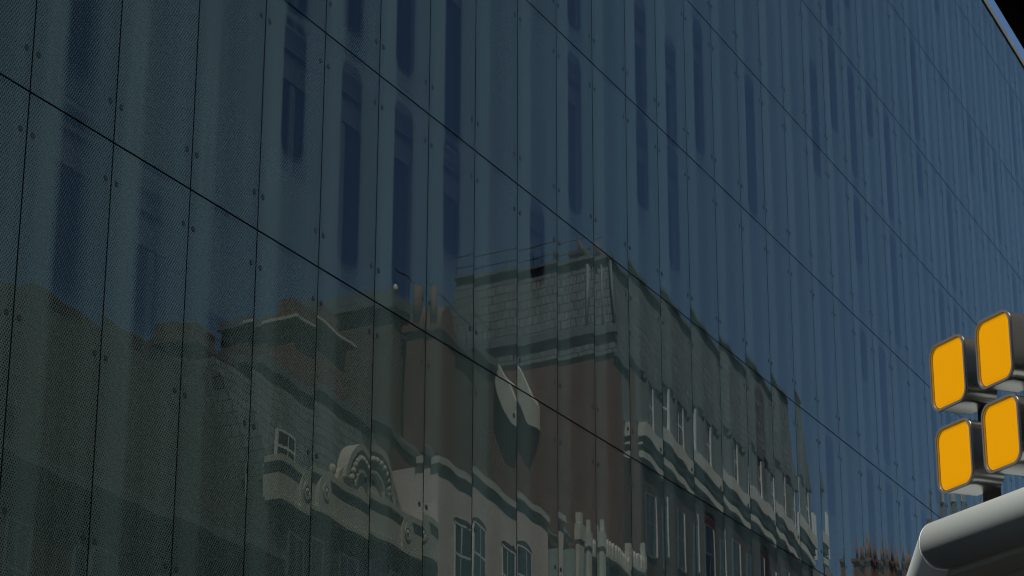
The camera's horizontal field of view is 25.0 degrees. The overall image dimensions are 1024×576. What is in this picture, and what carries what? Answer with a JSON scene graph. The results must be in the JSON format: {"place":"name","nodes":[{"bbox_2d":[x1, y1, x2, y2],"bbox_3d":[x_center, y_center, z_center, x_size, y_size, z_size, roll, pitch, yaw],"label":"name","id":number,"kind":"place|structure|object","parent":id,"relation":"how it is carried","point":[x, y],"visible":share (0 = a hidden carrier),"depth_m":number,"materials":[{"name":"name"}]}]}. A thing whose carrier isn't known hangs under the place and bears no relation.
{"place":"outdoors","nodes":[
{"label":"outdoors","id":0,"kind":"place"},
{"bbox_2d":[0,0,1023,575],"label":"glass office building","id":1,"kind":"structure","parent":0,"point":[496,286],"depth_m":27.45,"materials":[{"name":"glass"}]},
{"bbox_2d":[45,98,118,333],"bbox_3d":[-3.769,-0.601,19.946,0.200,1.902,0.840,-8,-20,24],"label":"window","id":2,"kind":"structure","parent":1,"relation":"in","point":[75,129],"depth_m":20.01,"materials":[{"name":"blue glass"}]},
{"bbox_2d":[60,0,113,123],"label":"window","id":3,"kind":"structure","parent":1,"relation":"in","point":[84,14],"depth_m":20.53,"materials":[{"name":"blue glass"}]},
{"bbox_2d":[126,181,182,368],"bbox_3d":[-3.265,-0.090,20.922,0.200,1.563,0.840,-8,-20,24],"label":"window","id":4,"kind":"structure","parent":1,"relation":"in","point":[151,206],"depth_m":21.00,"materials":[{"name":"blue glass"}]},
{"bbox_2d":[199,309,247,402],"bbox_3d":[-2.761,0.655,21.819,0.200,0.729,0.840,-8,-20,24],"label":"window","id":5,"kind":"structure","parent":1,"relation":"in","point":[212,351],"depth_m":21.90,"materials":[{"name":"black glass"}]},
{"bbox_2d":[275,22,319,186],"bbox_3d":[-2.248,-1.857,23.819,0.200,1.563,0.840,-8,-20,24],"label":"window","id":6,"kind":"structure","parent":1,"relation":"in","point":[294,97],"depth_m":23.94,"materials":[{"name":"blue glass"}]},
{"bbox_2d":[281,0,314,41],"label":"window","id":7,"kind":"structure","parent":1,"relation":"in","point":[301,5],"depth_m":24.32,"materials":[{"name":"blue glass"}]},
{"bbox_2d":[332,66,373,290],"bbox_3d":[-1.744,-1.137,24.725,0.200,2.344,0.840,-8,-20,24],"label":"window","id":8,"kind":"structure","parent":1,"relation":"in","point":[351,131],"depth_m":24.88,"materials":[{"name":"blue glass"}]},
{"bbox_2d":[338,0,368,63],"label":"window","id":9,"kind":"structure","parent":1,"relation":"in","point":[353,13],"depth_m":25.50,"materials":[{"name":"blue glass"}]},
{"bbox_2d":[390,0,418,101],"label":"window","id":10,"kind":"structure","parent":1,"relation":"in","point":[405,9],"depth_m":26.61,"materials":[{"name":"blue glass"}]},
{"bbox_2d":[386,104,423,320],"bbox_3d":[-1.239,-0.823,25.768,0.200,2.318,0.840,-8,-20,24],"label":"window","id":11,"kind":"structure","parent":1,"relation":"in","point":[403,147],"depth_m":25.93,"materials":[{"name":"blue glass"}]},
{"bbox_2d":[438,0,463,156],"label":"window","id":12,"kind":"structure","parent":1,"relation":"in","point":[452,116],"depth_m":27.70,"materials":[{"name":"blue glass"}]},
{"bbox_2d":[436,143,469,280],"bbox_3d":[-0.733,-0.868,26.932,0.200,1.485,0.840,-8,-20,24],"label":"window","id":13,"kind":"structure","parent":1,"relation":"in","point":[451,211],"depth_m":27.11,"materials":[{"name":"blue glass"}]},
{"bbox_2d":[525,204,552,304],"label":"window","id":14,"kind":"structure","parent":1,"relation":"in","point":[537,225],"depth_m":29.27,"materials":[{"name":"blue glass"}]},
{"bbox_2d":[562,0,579,50],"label":"window","id":15,"kind":"structure","parent":1,"relation":"in","point":[573,6],"depth_m":31.56,"materials":[{"name":"blue glass"}]},
{"bbox_2d":[562,57,587,232],"bbox_3d":[0.788,-1.889,30.726,0.200,2.318,0.840,-8,-20,24],"label":"window","id":16,"kind":"structure","parent":1,"relation":"in","point":[574,90],"depth_m":30.96,"materials":[{"name":"blue glass"}]},
{"bbox_2d":[628,0,649,125],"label":"window","id":17,"kind":"structure","parent":1,"relation":"in","point":[639,15],"depth_m":33.74,"materials":[{"name":"blue glass"}]},
{"bbox_2d":[630,115,652,229],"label":"window","id":18,"kind":"structure","parent":1,"relation":"in","point":[641,129],"depth_m":33.18,"materials":[{"name":"blue glass"}]},
{"bbox_2d":[658,39,680,156],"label":"window","id":19,"kind":"structure","parent":1,"relation":"in","point":[670,54],"depth_m":34.74,"materials":[{"name":"blue glass"}]},
{"bbox_2d":[660,148,682,288],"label":"window","id":20,"kind":"structure","parent":1,"relation":"in","point":[672,214],"depth_m":34.12,"materials":[{"name":"blue glass"}]},
{"bbox_2d":[686,20,706,173],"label":"window","id":21,"kind":"structure","parent":1,"relation":"in","point":[697,36],"depth_m":35.99,"materials":[{"name":"blue glass"}]},
{"bbox_2d":[698,512,719,575],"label":"window","id":22,"kind":"structure","parent":1,"relation":"in","point":[709,522],"depth_m":33.65,"materials":[{"name":"grey glass"}]},
{"bbox_2d":[738,75,756,230],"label":"window","id":23,"kind":"structure","parent":1,"relation":"in","point":[748,89],"depth_m":38.01,"materials":[{"name":"blue glass"}]},
{"bbox_2d":[748,388,767,505],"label":"window","id":24,"kind":"structure","parent":1,"relation":"in","point":[758,396],"depth_m":36.40,"materials":[{"name":"grey glass"}]},
{"bbox_2d":[752,545,773,575],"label":"window","id":25,"kind":"structure","parent":1,"relation":"in","point":[763,554],"depth_m":35.78,"materials":[{"name":"grey glass"}]},
{"bbox_2d":[803,64,818,190],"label":"window","id":26,"kind":"structure","parent":1,"relation":"in","point":[813,75],"depth_m":41.71,"materials":[{"name":"blue glass"}]},
{"bbox_2d":[820,0,829,41],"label":"window","id":27,"kind":"structure","parent":1,"relation":"in","point":[827,10],"depth_m":43.66,"materials":[{"name":"blue glass"}]},
{"bbox_2d":[818,437,834,527],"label":"window","id":28,"kind":"structure","parent":1,"relation":"in","point":[828,445],"depth_m":39.56,"materials":[{"name":"blue glass"}]},
{"bbox_2d":[822,40,837,146],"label":"window","id":29,"kind":"structure","parent":1,"relation":"in","point":[831,54],"depth_m":43.10,"materials":[{"name":"blue glass"}]},
{"bbox_2d":[838,0,846,23],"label":"window","id":30,"kind":"structure","parent":1,"relation":"in","point":[844,1],"depth_m":44.88,"materials":[{"name":"blue glass"}]},
{"bbox_2d":[841,66,856,186],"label":"window","id":31,"kind":"structure","parent":1,"relation":"in","point":[850,79],"depth_m":44.06,"materials":[{"name":"blue glass"}]},
{"bbox_2d":[847,195,860,279],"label":"window","id":32,"kind":"structure","parent":1,"relation":"in","point":[856,207],"depth_m":43.34,"materials":[{"name":"blue glass"}]},
{"bbox_2d":[854,330,868,393],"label":"window","id":33,"kind":"structure","parent":1,"relation":"in","point":[863,339],"depth_m":42.55,"materials":[{"name":"blue glass"}]},
{"bbox_2d":[860,92,873,151],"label":"window","id":34,"kind":"structure","parent":1,"relation":"in","point":[868,102],"depth_m":45.27,"materials":[{"name":"blue glass"}]},
{"bbox_2d":[860,468,875,575],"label":"window","id":35,"kind":"structure","parent":1,"relation":"in","point":[869,476],"depth_m":41.57,"materials":[{"name":"blue glass"}]},
{"bbox_2d":[873,347,886,473],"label":"window","id":36,"kind":"structure","parent":1,"relation":"in","point":[881,356],"depth_m":43.40,"materials":[{"name":"blue glass"}]},
{"bbox_2d":[878,114,890,234],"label":"window","id":37,"kind":"structure","parent":1,"relation":"in","point":[886,125],"depth_m":46.13,"materials":[{"name":"blue glass"}]},
{"bbox_2d":[880,482,893,575],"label":"window","id":38,"kind":"structure","parent":1,"relation":"in","point":[888,491],"depth_m":42.64,"materials":[{"name":"blue glass"}]},
{"bbox_2d":[884,235,897,354],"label":"window","id":39,"kind":"structure","parent":1,"relation":"in","point":[892,246],"depth_m":45.28,"materials":[{"name":"blue glass"}]},
{"bbox_2d":[898,498,910,557],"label":"window","id":40,"kind":"structure","parent":1,"relation":"in","point":[906,504],"depth_m":43.76,"materials":[{"name":"blue glass"}]},
{"bbox_2d":[905,39,915,149],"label":"window","id":41,"kind":"structure","parent":1,"relation":"in","point":[912,51],"depth_m":49.05,"materials":[{"name":"blue glass"}]},
{"bbox_2d":[911,153,922,210],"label":"window","id":42,"kind":"structure","parent":1,"relation":"in","point":[919,165],"depth_m":48.32,"materials":[{"name":"blue glass"}]},
{"bbox_2d":[916,510,927,540],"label":"window","id":43,"kind":"structure","parent":1,"relation":"in","point":[923,517],"depth_m":44.79,"materials":[{"name":"blue glass"}]},
{"bbox_2d":[925,395,936,512],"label":"window","id":44,"kind":"structure","parent":1,"relation":"in","point":[926,395],"depth_m":46.45,"materials":[{"name":"blue glass"}]},
{"bbox_2d":[934,290,944,342],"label":"window","id":45,"kind":"structure","parent":1,"relation":"in","point":[940,297],"depth_m":48.50,"materials":[{"name":"blue glass"}]},
{"bbox_2d":[941,412,952,426],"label":"window","id":46,"kind":"structure","parent":1,"relation":"in","point":[948,418],"depth_m":47.65,"materials":[{"name":"blue glass"}]},
{"bbox_2d":[942,191,952,292],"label":"window","id":47,"kind":"structure","parent":1,"relation":"in","point":[948,202],"depth_m":50.31,"materials":[{"name":"blue glass"}]},
{"bbox_2d":[949,305,959,334],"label":"window","id":48,"kind":"structure","parent":1,"relation":"in","point":[955,314],"depth_m":49.56,"materials":[{"name":"blue glass"}]},
{"bbox_2d":[963,120,971,182],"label":"window","id":49,"kind":"structure","parent":1,"relation":"in","point":[968,128],"depth_m":53.28,"materials":[{"name":"blue glass"}]},
{"bbox_2d":[976,141,984,200],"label":"window","id":50,"kind":"structure","parent":1,"relation":"in","point":[982,148],"depth_m":54.29,"materials":[{"name":"blue glass"}]},
{"bbox_2d":[989,158,997,252],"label":"window","id":51,"kind":"structure","parent":1,"relation":"in","point":[994,165],"depth_m":55.27,"materials":[{"name":"blue glass"}]},
{"bbox_2d":[994,0,1023,48],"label":"black roof overhang","id":52,"kind":"object","parent":1,"relation":"attached to","point":[1012,11],"visible":1,"depth_m":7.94,"materials":[{"name":"paint"}]},
{"bbox_2d":[1007,96,1012,182],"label":"window","id":53,"kind":"structure","parent":1,"relation":"in","point":[1011,102],"depth_m":58.19,"materials":[{"name":"blue glass"}]},
{"bbox_2d":[1008,275,1015,308],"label":"window","id":54,"kind":"structure","parent":1,"relation":"in","point":[1013,282],"depth_m":55.59,"materials":[{"name":"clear glass"}]},
{"bbox_2d":[1017,112,1023,187],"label":"window","id":55,"kind":"structure","parent":1,"relation":"in","point":[1022,119],"depth_m":59.23,"materials":[{"name":"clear glass"}]},
{"bbox_2d":[987,0,1023,59],"label":"sky","id":56,"kind":"structure","parent":0,"point":[992,3],"materials":[{"name":"blue"}]},
{"label":"ground","id":57,"kind":"structure","parent":0,"visible":0},
{"bbox_2d":[906,487,1023,575],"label":"street canopy","id":58,"kind":"object","parent":57,"relation":"on","point":[986,538],"visible":1,"depth_m":11.70,"materials":[{"name":"metal"}]},
{"bbox_2d":[929,310,1023,501],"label":"illuminated sign","id":59,"kind":"object","parent":58,"relation":"on","point":[983,454],"visible":1,"depth_m":12.28,"materials":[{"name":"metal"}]}
]}

